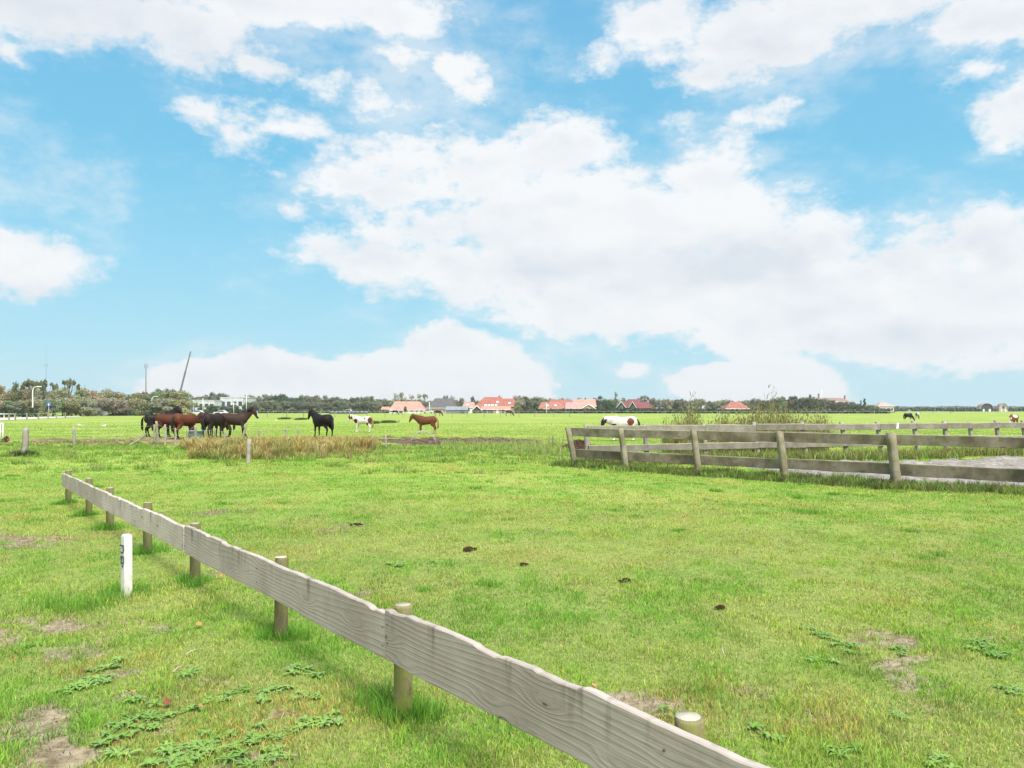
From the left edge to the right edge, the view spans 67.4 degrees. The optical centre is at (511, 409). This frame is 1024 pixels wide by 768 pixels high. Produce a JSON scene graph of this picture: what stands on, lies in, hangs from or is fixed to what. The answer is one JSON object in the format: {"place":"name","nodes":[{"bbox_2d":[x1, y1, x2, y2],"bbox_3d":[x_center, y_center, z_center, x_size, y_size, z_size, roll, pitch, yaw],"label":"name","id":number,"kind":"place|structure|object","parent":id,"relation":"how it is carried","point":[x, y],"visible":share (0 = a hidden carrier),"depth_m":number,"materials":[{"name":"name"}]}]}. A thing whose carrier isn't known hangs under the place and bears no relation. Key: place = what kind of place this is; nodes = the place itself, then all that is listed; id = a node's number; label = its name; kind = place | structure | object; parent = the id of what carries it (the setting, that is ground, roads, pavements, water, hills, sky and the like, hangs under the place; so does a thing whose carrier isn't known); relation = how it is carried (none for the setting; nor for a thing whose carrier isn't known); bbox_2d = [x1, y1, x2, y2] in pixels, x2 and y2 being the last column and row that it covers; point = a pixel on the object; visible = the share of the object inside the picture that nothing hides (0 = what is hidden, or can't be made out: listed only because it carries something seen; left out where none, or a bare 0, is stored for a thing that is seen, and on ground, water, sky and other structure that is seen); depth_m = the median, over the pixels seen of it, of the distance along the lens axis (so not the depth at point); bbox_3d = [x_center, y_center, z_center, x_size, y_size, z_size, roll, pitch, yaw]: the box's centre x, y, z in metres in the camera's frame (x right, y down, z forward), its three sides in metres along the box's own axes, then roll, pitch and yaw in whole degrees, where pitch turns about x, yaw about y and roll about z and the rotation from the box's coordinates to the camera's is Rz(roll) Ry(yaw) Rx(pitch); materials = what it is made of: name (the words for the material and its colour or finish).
{"place":"outdoors","nodes":[
{"label":"outdoors","id":0,"kind":"place"},
{"bbox_2d":[0,416,79,419],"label":"road","id":1,"kind":"structure","parent":0,"point":[17,418],"depth_m":163.51,"materials":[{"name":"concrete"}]},
{"bbox_2d":[0,434,382,460],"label":"dry grass","id":2,"kind":"structure","parent":0,"point":[228,448],"depth_m":28.71,"materials":[{"name":"beige plant"}]},
{"bbox_2d":[389,401,426,412],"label":"barn","id":3,"kind":"structure","parent":0,"point":[409,405],"depth_m":351.60,"materials":[{"name":"orange paint"}]},
{"bbox_2d":[426,398,455,412],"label":"barn","id":4,"kind":"structure","parent":0,"point":[440,404],"depth_m":359.88,"materials":[{"name":"brick"}]},
{"bbox_2d":[435,430,582,458],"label":"stalky grass","id":5,"kind":"structure","parent":0,"point":[460,444],"depth_m":33.25,"materials":[{"name":"green plant"}]},
{"bbox_2d":[0,411,1023,767],"bbox_3d":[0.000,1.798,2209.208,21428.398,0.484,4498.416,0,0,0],"label":"ground","id":6,"kind":"structure","parent":0,"point":[84,751],"depth_m":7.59,"materials":[{"name":"green plant"}]},
{"bbox_2d":[0,384,11,403],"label":"tree","id":7,"kind":"object","parent":6,"relation":"on","point":[4,397],"visible":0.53,"depth_m":211.27,"materials":[{"name":"green plant"}]},
{"bbox_2d":[9,381,21,402],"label":"tree","id":8,"kind":"object","parent":6,"relation":"on","point":[16,395],"visible":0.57,"depth_m":214.35,"materials":[{"name":"green plant"}]},
{"bbox_2d":[8,401,26,415],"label":"bush","id":9,"kind":"object","parent":6,"relation":"on","point":[17,405],"visible":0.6,"depth_m":188.54,"materials":[{"name":"green plant"}]},
{"bbox_2d":[7,388,30,400],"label":"bush","id":10,"kind":"object","parent":6,"relation":"on","point":[24,395],"visible":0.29,"depth_m":225.68,"materials":[{"name":"green plant"}]},
{"bbox_2d":[0,407,38,416],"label":"hedge","id":11,"kind":"object","parent":6,"relation":"on","point":[32,411],"visible":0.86,"depth_m":168.98,"materials":[{"name":"green plant"}]},
{"bbox_2d":[3,427,41,456],"bbox_3d":[-17.219,1.300,27.143,1.234,1.314,0.904,0,0,17],"label":"gatepost","id":12,"kind":"object","parent":6,"relation":"on","point":[25,450],"visible":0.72,"depth_m":27.08,"materials":[{"name":"grey wood"}]},
{"bbox_2d":[16,398,40,414],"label":"bush","id":13,"kind":"object","parent":6,"relation":"on","point":[29,402],"visible":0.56,"depth_m":190.83,"materials":[{"name":"green plant"}]},
{"bbox_2d":[20,379,37,399],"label":"tree","id":14,"kind":"object","parent":6,"relation":"on","point":[28,383],"visible":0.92,"depth_m":213.89,"materials":[{"name":"green plant"}]},
{"bbox_2d":[31,379,58,399],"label":"tree","id":15,"kind":"object","parent":6,"relation":"on","point":[44,384],"visible":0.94,"depth_m":214.82,"materials":[{"name":"green plant"}]},
{"bbox_2d":[38,397,65,416],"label":"bush","id":16,"kind":"object","parent":6,"relation":"on","point":[57,404],"visible":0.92,"depth_m":190.07,"materials":[{"name":"green plant"}]},
{"bbox_2d":[49,387,83,414],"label":"tree","id":17,"kind":"object","parent":6,"relation":"on","point":[61,393],"visible":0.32,"depth_m":222.89,"materials":[{"name":"green plant"}]},
{"bbox_2d":[62,378,80,415],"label":"tree","id":18,"kind":"object","parent":6,"relation":"on","point":[69,382],"visible":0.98,"depth_m":214.81,"materials":[{"name":"green plant"}]},
{"bbox_2d":[61,399,87,415],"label":"bush","id":19,"kind":"object","parent":6,"relation":"on","point":[73,402],"visible":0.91,"depth_m":195.66,"materials":[{"name":"green plant"}]},
{"bbox_2d":[70,397,96,415],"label":"bush","id":20,"kind":"object","parent":6,"relation":"on","point":[84,403],"visible":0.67,"depth_m":198.74,"materials":[{"name":"green plant"}]},
{"bbox_2d":[67,674,104,689],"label":"leafy weed","id":21,"kind":"object","parent":6,"relation":"on","point":[89,681],"visible":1,"depth_m":4.97,"materials":[{"name":"green plant"}]},
{"bbox_2d":[73,387,102,412],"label":"bush","id":22,"kind":"object","parent":6,"relation":"on","point":[95,397],"visible":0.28,"depth_m":235.35,"materials":[{"name":"green plant"}]},
{"bbox_2d":[70,673,114,684],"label":"leafy weed","id":23,"kind":"object","parent":6,"relation":"on","point":[105,679],"visible":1,"depth_m":5.06,"materials":[{"name":"green plant"}]},
{"bbox_2d":[92,398,116,412],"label":"bush","id":24,"kind":"object","parent":6,"relation":"on","point":[105,404],"visible":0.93,"depth_m":207.49,"materials":[{"name":"green plant"}]},
{"bbox_2d":[90,720,131,746],"bbox_3d":[-2.199,1.776,4.227,0.203,0.023,0.305,0,0,-24],"label":"leafy weed","id":25,"kind":"object","parent":6,"relation":"on","point":[107,739],"visible":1,"depth_m":4.18,"materials":[{"name":"green plant"}]},
{"bbox_2d":[105,392,126,409],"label":"tree","id":26,"kind":"object","parent":6,"relation":"on","point":[120,396],"visible":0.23,"depth_m":246.33,"materials":[{"name":"green plant"}]},
{"bbox_2d":[100,398,132,415],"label":"bush","id":27,"kind":"object","parent":6,"relation":"on","point":[118,404],"visible":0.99,"depth_m":209.11,"materials":[{"name":"green plant"}]},
{"bbox_2d":[96,746,143,761],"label":"leafy weed","id":28,"kind":"object","parent":6,"relation":"on","point":[108,753],"visible":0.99,"depth_m":3.98,"materials":[{"name":"green plant"}]},
{"bbox_2d":[104,712,144,730],"bbox_3d":[-2.236,1.777,4.398,0.214,0.019,0.217,0,0,36],"label":"leafy weed","id":29,"kind":"object","parent":6,"relation":"on","point":[125,718],"visible":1,"depth_m":4.40,"materials":[{"name":"green plant"}]},
{"bbox_2d":[120,534,132,596],"bbox_3d":[-3.707,1.546,7.381,0.080,0.692,0.089,0,0,40],"label":"marker post","id":30,"kind":"object","parent":6,"relation":"on","point":[126,563],"visible":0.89,"depth_m":7.36,"materials":[{"name":"white paint"}]},
{"bbox_2d":[125,398,147,415],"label":"bush","id":31,"kind":"object","parent":6,"relation":"on","point":[135,403],"visible":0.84,"depth_m":212.22,"materials":[{"name":"green plant"}]},
{"bbox_2d":[131,402,151,415],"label":"bush","id":32,"kind":"object","parent":6,"relation":"on","point":[144,409],"visible":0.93,"depth_m":211.57,"materials":[{"name":"green plant"}]},
{"bbox_2d":[123,694,160,706],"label":"leafy weed","id":33,"kind":"object","parent":6,"relation":"on","point":[138,696],"visible":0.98,"depth_m":4.68,"materials":[{"name":"green plant"}]},
{"bbox_2d":[125,721,162,734],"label":"leafy weed","id":34,"kind":"object","parent":6,"relation":"on","point":[154,725],"visible":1,"depth_m":4.31,"materials":[{"name":"green plant"}]},
{"bbox_2d":[141,391,160,410],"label":"tree","id":35,"kind":"object","parent":6,"relation":"on","point":[153,394],"visible":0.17,"depth_m":248.47,"materials":[{"name":"green plant"}]},
{"bbox_2d":[138,709,164,722],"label":"leafy weed","id":36,"kind":"object","parent":6,"relation":"on","point":[147,714],"visible":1,"depth_m":4.47,"materials":[{"name":"green plant"}]},
{"bbox_2d":[147,398,173,413],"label":"bush","id":37,"kind":"object","parent":6,"relation":"on","point":[165,402],"visible":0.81,"depth_m":213.23,"materials":[{"name":"green plant"}]},
{"bbox_2d":[141,406,182,436],"bbox_3d":[-22.799,0.793,50.081,2.547,2.091,0.679,0,0,-22],"label":"horse","id":38,"kind":"object","parent":6,"relation":"on","point":[147,418],"visible":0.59,"depth_m":49.69},
{"bbox_2d":[136,745,197,767],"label":"leafy weed","id":39,"kind":"object","parent":6,"relation":"on","point":[153,760],"visible":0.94,"depth_m":3.89,"materials":[{"name":"green plant"}]},
{"bbox_2d":[151,413,192,437],"bbox_3d":[-21.040,1.017,47.623,2.526,1.560,0.666,0,0,-6],"label":"horse","id":40,"kind":"object","parent":6,"relation":"on","point":[162,419],"visible":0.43,"depth_m":47.33},
{"bbox_2d":[153,739,201,756],"bbox_3d":[-1.759,1.779,4.065,0.286,0.022,0.203,0,0,-38],"label":"leafy weed","id":41,"kind":"object","parent":6,"relation":"on","point":[164,752],"visible":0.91,"depth_m":4.06,"materials":[{"name":"green plant"}]},
{"bbox_2d":[170,398,192,412],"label":"bush","id":42,"kind":"object","parent":6,"relation":"on","point":[185,405],"visible":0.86,"depth_m":219.59,"materials":[{"name":"green plant"}]},
{"bbox_2d":[163,704,199,716],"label":"leafy weed","id":43,"kind":"object","parent":6,"relation":"on","point":[189,708],"visible":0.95,"depth_m":4.52,"materials":[{"name":"green plant"}]},
{"bbox_2d":[168,389,198,413],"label":"bush","id":44,"kind":"object","parent":6,"relation":"on","point":[186,397],"visible":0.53,"depth_m":244.90,"materials":[{"name":"green plant"}]},
{"bbox_2d":[173,666,202,677],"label":"leafy weed","id":45,"kind":"object","parent":6,"relation":"on","point":[189,671],"visible":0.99,"depth_m":5.21,"materials":[{"name":"green plant"}]},
{"bbox_2d":[171,413,205,439],"bbox_3d":[-19.504,1.012,46.210,0.679,1.591,2.540,0,0,22],"label":"horse","id":46,"kind":"object","parent":6,"relation":"on","point":[180,421],"visible":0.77,"depth_m":45.56},
{"bbox_2d":[164,742,219,765],"bbox_3d":[-1.671,1.775,3.954,0.274,0.024,0.276,0,0,37],"label":"leafy weed","id":47,"kind":"object","parent":6,"relation":"on","point":[197,753],"visible":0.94,"depth_m":3.96,"materials":[{"name":"green plant"}]},
{"bbox_2d":[190,400,221,409],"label":"industrial shed","id":48,"kind":"structure","parent":6,"relation":"on","point":[206,403],"depth_m":380.00,"materials":[{"name":"white metal"}]},
{"bbox_2d":[184,742,229,756],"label":"leafy weed","id":49,"kind":"object","parent":6,"relation":"on","point":[201,747],"visible":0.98,"depth_m":4.02,"materials":[{"name":"green plant"}]},
{"bbox_2d":[187,728,237,747],"bbox_3d":[-1.615,1.776,4.156,0.241,0.025,0.254,0,0,-10],"label":"leafy weed","id":50,"kind":"object","parent":6,"relation":"on","point":[214,737],"visible":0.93,"depth_m":4.18,"materials":[{"name":"green plant"}]},
{"bbox_2d":[201,413,227,437],"bbox_3d":[-18.080,0.994,46.821,0.679,1.590,2.576,0,0,14],"label":"horse","id":51,"kind":"object","parent":6,"relation":"on","point":[210,420],"visible":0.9,"depth_m":46.13},
{"bbox_2d":[201,692,232,703],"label":"leafy weed","id":52,"kind":"object","parent":6,"relation":"on","point":[223,698],"visible":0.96,"depth_m":4.72,"materials":[{"name":"green plant"}]},
{"bbox_2d":[217,684,253,696],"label":"leafy weed","id":53,"kind":"object","parent":6,"relation":"on","point":[246,688],"visible":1,"depth_m":4.86,"materials":[{"name":"green plant"}]},
{"bbox_2d":[211,747,260,767],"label":"leafy weed","id":54,"kind":"object","parent":6,"relation":"on","point":[248,762],"visible":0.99,"depth_m":3.89,"materials":[{"name":"green plant"}]},
{"bbox_2d":[217,406,258,437],"bbox_3d":[-17.204,0.812,48.025,2.638,2.034,0.692,0,0,-6],"label":"horse","id":55,"kind":"object","parent":6,"relation":"on","point":[241,418],"visible":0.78,"depth_m":47.83},
{"bbox_2d":[220,397,255,409],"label":"industrial shed","id":56,"kind":"structure","parent":6,"relation":"on","point":[238,401],"depth_m":390.00,"materials":[{"name":"white metal"}]},
{"bbox_2d":[227,733,261,750],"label":"leafy weed","id":57,"kind":"object","parent":6,"relation":"on","point":[249,736],"visible":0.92,"depth_m":4.10,"materials":[{"name":"green plant"}]},
{"bbox_2d":[246,439,250,462],"bbox_3d":[-8.473,1.492,24.687,0.170,1.090,0.136,0,0,0],"label":"stake","id":58,"kind":"object","parent":6,"relation":"on","point":[248,455],"visible":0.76,"depth_m":24.63,"materials":[{"name":"beige wood"}]},
{"bbox_2d":[243,721,274,744],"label":"leafy weed","id":59,"kind":"object","parent":6,"relation":"on","point":[260,737],"visible":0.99,"depth_m":4.21,"materials":[{"name":"green plant"}]},
{"bbox_2d":[255,688,272,703],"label":"leafy weed","id":60,"kind":"object","parent":6,"relation":"on","point":[258,698],"visible":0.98,"depth_m":4.72,"materials":[{"name":"green plant"}]},
{"bbox_2d":[253,685,294,696],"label":"leafy weed","id":61,"kind":"object","parent":6,"relation":"on","point":[275,687],"visible":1,"depth_m":4.90,"materials":[{"name":"green plant"}]},
{"bbox_2d":[258,744,296,762],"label":"leafy weed","id":62,"kind":"object","parent":6,"relation":"on","point":[275,754],"visible":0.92,"depth_m":3.95,"materials":[{"name":"green plant"}]},
{"bbox_2d":[265,725,299,739],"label":"leafy weed","id":63,"kind":"object","parent":6,"relation":"on","point":[294,730],"visible":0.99,"depth_m":4.23,"materials":[{"name":"green plant"}]},
{"bbox_2d":[191,409,388,412],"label":"hedge","id":64,"kind":"object","parent":6,"relation":"on","point":[306,410],"visible":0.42,"depth_m":350.52,"materials":[{"name":"green plant"}]},
{"bbox_2d":[283,662,325,678],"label":"leafy weed","id":65,"kind":"object","parent":6,"relation":"on","point":[292,668],"visible":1,"depth_m":5.20,"materials":[{"name":"green plant"}]},
{"bbox_2d":[292,690,321,699],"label":"leafy weed","id":66,"kind":"object","parent":6,"relation":"on","point":[315,696],"visible":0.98,"depth_m":4.77,"materials":[{"name":"green plant"}]},
{"bbox_2d":[72,421,553,448],"bbox_3d":[-9.809,1.365,36.550,22.489,1.533,7.181,0,0,22],"label":"wire fence","id":67,"kind":"object","parent":6,"relation":"on","point":[156,424],"visible":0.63,"depth_m":38.88,"materials":[{"name":"grey"}]},
{"bbox_2d":[291,708,344,728],"bbox_3d":[-1.102,1.773,4.416,0.292,0.026,0.290,0,0,-5],"label":"leafy weed","id":68,"kind":"object","parent":6,"relation":"on","point":[329,721],"visible":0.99,"depth_m":4.38,"materials":[{"name":"green plant"}]},
{"bbox_2d":[307,408,333,436],"bbox_3d":[-12.068,0.870,48.334,2.462,1.885,0.784,0,0,37],"label":"horse","id":69,"kind":"object","parent":6,"relation":"on","point":[326,421],"visible":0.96,"depth_m":47.87},
{"bbox_2d":[347,414,373,432],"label":"horse","id":70,"kind":"object","parent":6,"relation":"on","point":[366,420],"visible":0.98,"depth_m":58.85},
{"bbox_2d":[62,470,770,767],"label":"plank fence","id":71,"kind":"object","parent":6,"relation":"on","point":[592,727],"visible":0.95,"depth_m":3.90,"materials":[{"name":"grey wood"}]},
{"bbox_2d":[409,414,438,433],"bbox_3d":[-6.428,1.049,56.004,2.210,1.517,0.575,0,0,1],"label":"horse","id":72,"kind":"object","parent":6,"relation":"on","point":[420,420],"visible":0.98,"depth_m":55.84},
{"bbox_2d":[445,406,468,413],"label":"shed","id":73,"kind":"structure","parent":6,"relation":"on","point":[457,408],"depth_m":320.19,"materials":[{"name":"white"}]},
{"bbox_2d":[473,396,506,407],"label":"farmhouse","id":74,"kind":"object","parent":6,"relation":"on","point":[492,401],"visible":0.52,"depth_m":348.29,"materials":[{"name":"red tile"}]},
{"bbox_2d":[481,406,510,412],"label":"stable","id":75,"kind":"structure","parent":6,"relation":"on","point":[495,408],"depth_m":341.41,"materials":[{"name":"brick"}]},
{"bbox_2d":[560,439,594,448],"bbox_3d":[2.912,1.583,33.616,1.982,0.591,1.372,0,0,0],"label":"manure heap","id":76,"kind":"object","parent":6,"relation":"on","point":[580,443],"visible":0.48,"depth_m":33.38,"materials":[{"name":"brown soil"}]},
{"bbox_2d":[514,408,716,412],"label":"hedge","id":77,"kind":"object","parent":6,"relation":"on","point":[709,410],"visible":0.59,"depth_m":333.78,"materials":[{"name":"green plant"}]},
{"bbox_2d":[601,416,639,440],"bbox_3d":[6.133,1.082,43.518,2.254,1.436,0.603,0,0,6],"label":"horse","id":78,"kind":"object","parent":6,"relation":"on","point":[621,421],"visible":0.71,"depth_m":43.30},
{"bbox_2d":[720,402,749,409],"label":"bungalow","id":79,"kind":"object","parent":6,"relation":"on","point":[734,405],"visible":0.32,"depth_m":339.76,"materials":[{"name":"red tile"}]},
{"bbox_2d":[656,384,862,454],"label":"tall weeds","id":80,"kind":"object","parent":6,"relation":"on","point":[693,420],"visible":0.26,"depth_m":31.45,"materials":[{"name":"green plant"}]},
{"bbox_2d":[746,721,787,741],"bbox_3d":[1.399,1.773,4.236,0.125,0.026,0.294,0,0,-27],"label":"leafy weed","id":81,"kind":"object","parent":6,"relation":"on","point":[758,724],"visible":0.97,"depth_m":4.23,"materials":[{"name":"green plant"}]},
{"bbox_2d":[565,427,1023,483],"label":"rail fence","id":82,"kind":"object","parent":6,"relation":"on","point":[894,468],"visible":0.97,"depth_m":19.34,"materials":[{"name":"grey wood"}]},
{"bbox_2d":[577,446,1023,466],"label":"verge weeds","id":83,"kind":"object","parent":6,"relation":"on","point":[911,454],"visible":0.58,"depth_m":27.63,"materials":[{"name":"green plant"}]},
{"bbox_2d":[716,408,889,413],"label":"hedge","id":84,"kind":"object","parent":6,"relation":"on","point":[849,411],"visible":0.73,"depth_m":323.81,"materials":[{"name":"green plant"}]},
{"bbox_2d":[584,420,1023,458],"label":"rail fence","id":85,"kind":"object","parent":6,"relation":"on","point":[878,427],"visible":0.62,"depth_m":28.05,"materials":[{"name":"grey wood"}]},
{"bbox_2d":[806,395,820,408],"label":"bush","id":86,"kind":"object","parent":6,"relation":"on","point":[815,401],"visible":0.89,"depth_m":340.32,"materials":[{"name":"green plant"}]},
{"bbox_2d":[828,637,859,647],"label":"leafy weed","id":87,"kind":"object","parent":6,"relation":"on","point":[847,643],"visible":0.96,"depth_m":5.83,"materials":[{"name":"green plant"}]},
{"bbox_2d":[821,742,869,758],"bbox_3d":[1.736,1.776,4.027,0.275,0.021,0.195,0,0,-36],"label":"leafy weed","id":88,"kind":"object","parent":6,"relation":"on","point":[847,748],"visible":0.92,"depth_m":4.01,"materials":[{"name":"green plant"}]},
{"bbox_2d":[925,752,961,767],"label":"leafy weed","id":89,"kind":"object","parent":6,"relation":"on","point":[941,757],"visible":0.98,"depth_m":3.89,"materials":[{"name":"green plant"}]},
{"bbox_2d":[894,407,1023,411],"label":"hedge","id":90,"kind":"object","parent":6,"relation":"on","point":[938,409],"visible":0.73,"depth_m":618.56,"materials":[{"name":"green plant"}]},
{"bbox_2d":[894,406,1023,407],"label":"distant wood","id":91,"kind":"object","parent":6,"relation":"on","point":[949,407],"visible":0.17,"depth_m":1504.34,"materials":[{"name":"green plant"}]},
{"bbox_2d":[963,637,1002,648],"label":"leafy weed","id":92,"kind":"object","parent":6,"relation":"on","point":[982,639],"visible":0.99,"depth_m":5.85,"materials":[{"name":"green plant"}]},
{"bbox_2d":[966,646,1015,656],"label":"leafy weed","id":93,"kind":"object","parent":6,"relation":"on","point":[1003,653],"visible":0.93,"depth_m":5.59,"materials":[{"name":"green plant"}]},
{"bbox_2d":[993,683,1023,695],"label":"leafy weed","id":94,"kind":"object","parent":6,"relation":"on","point":[1009,690],"visible":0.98,"depth_m":4.91,"materials":[{"name":"green plant"}]},
{"bbox_2d":[0,441,1023,495],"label":"rough grass","id":95,"kind":"structure","parent":0,"point":[876,483],"depth_m":23.56,"materials":[{"name":"green plant"}]},
{"bbox_2d":[0,0,1023,409],"label":"sky","id":96,"kind":"structure","parent":0,"point":[717,200],"materials":[{"name":"blue"}]},
{"bbox_2d":[538,402,564,408],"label":"house","id":97,"kind":"structure","parent":0,"point":[554,405],"depth_m":344.08,"materials":[{"name":"orange tile"}]},
{"bbox_2d":[564,402,580,408],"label":"house","id":98,"kind":"structure","parent":0,"point":[572,405],"depth_m":353.66,"materials":[{"name":"tile"}]},
{"bbox_2d":[572,398,596,407],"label":"house","id":99,"kind":"structure","parent":0,"point":[585,401],"depth_m":381.27,"materials":[{"name":"tile"}]},
{"bbox_2d":[257,411,950,413],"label":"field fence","id":100,"kind":"object","parent":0,"point":[496,411],"visible":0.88,"depth_m":297.60,"materials":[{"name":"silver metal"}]},
{"bbox_2d":[629,401,651,412],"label":"house","id":101,"kind":"structure","parent":0,"point":[640,405],"depth_m":352.40,"materials":[{"name":"red tile"}]},
{"bbox_2d":[874,402,893,411],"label":"house","id":102,"kind":"structure","parent":0,"point":[884,405],"depth_m":460.26,"materials":[{"name":"brick"}]},
{"bbox_2d":[746,456,1023,486],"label":"paddock sand","id":103,"kind":"structure","parent":0,"point":[1014,462],"depth_m":24.09,"materials":[{"name":"grey sand"}]},
{"bbox_2d":[976,403,993,411],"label":"round roofed barn","id":104,"kind":"structure","parent":0,"point":[985,407],"depth_m":600.29,"materials":[{"name":"grey metal"}]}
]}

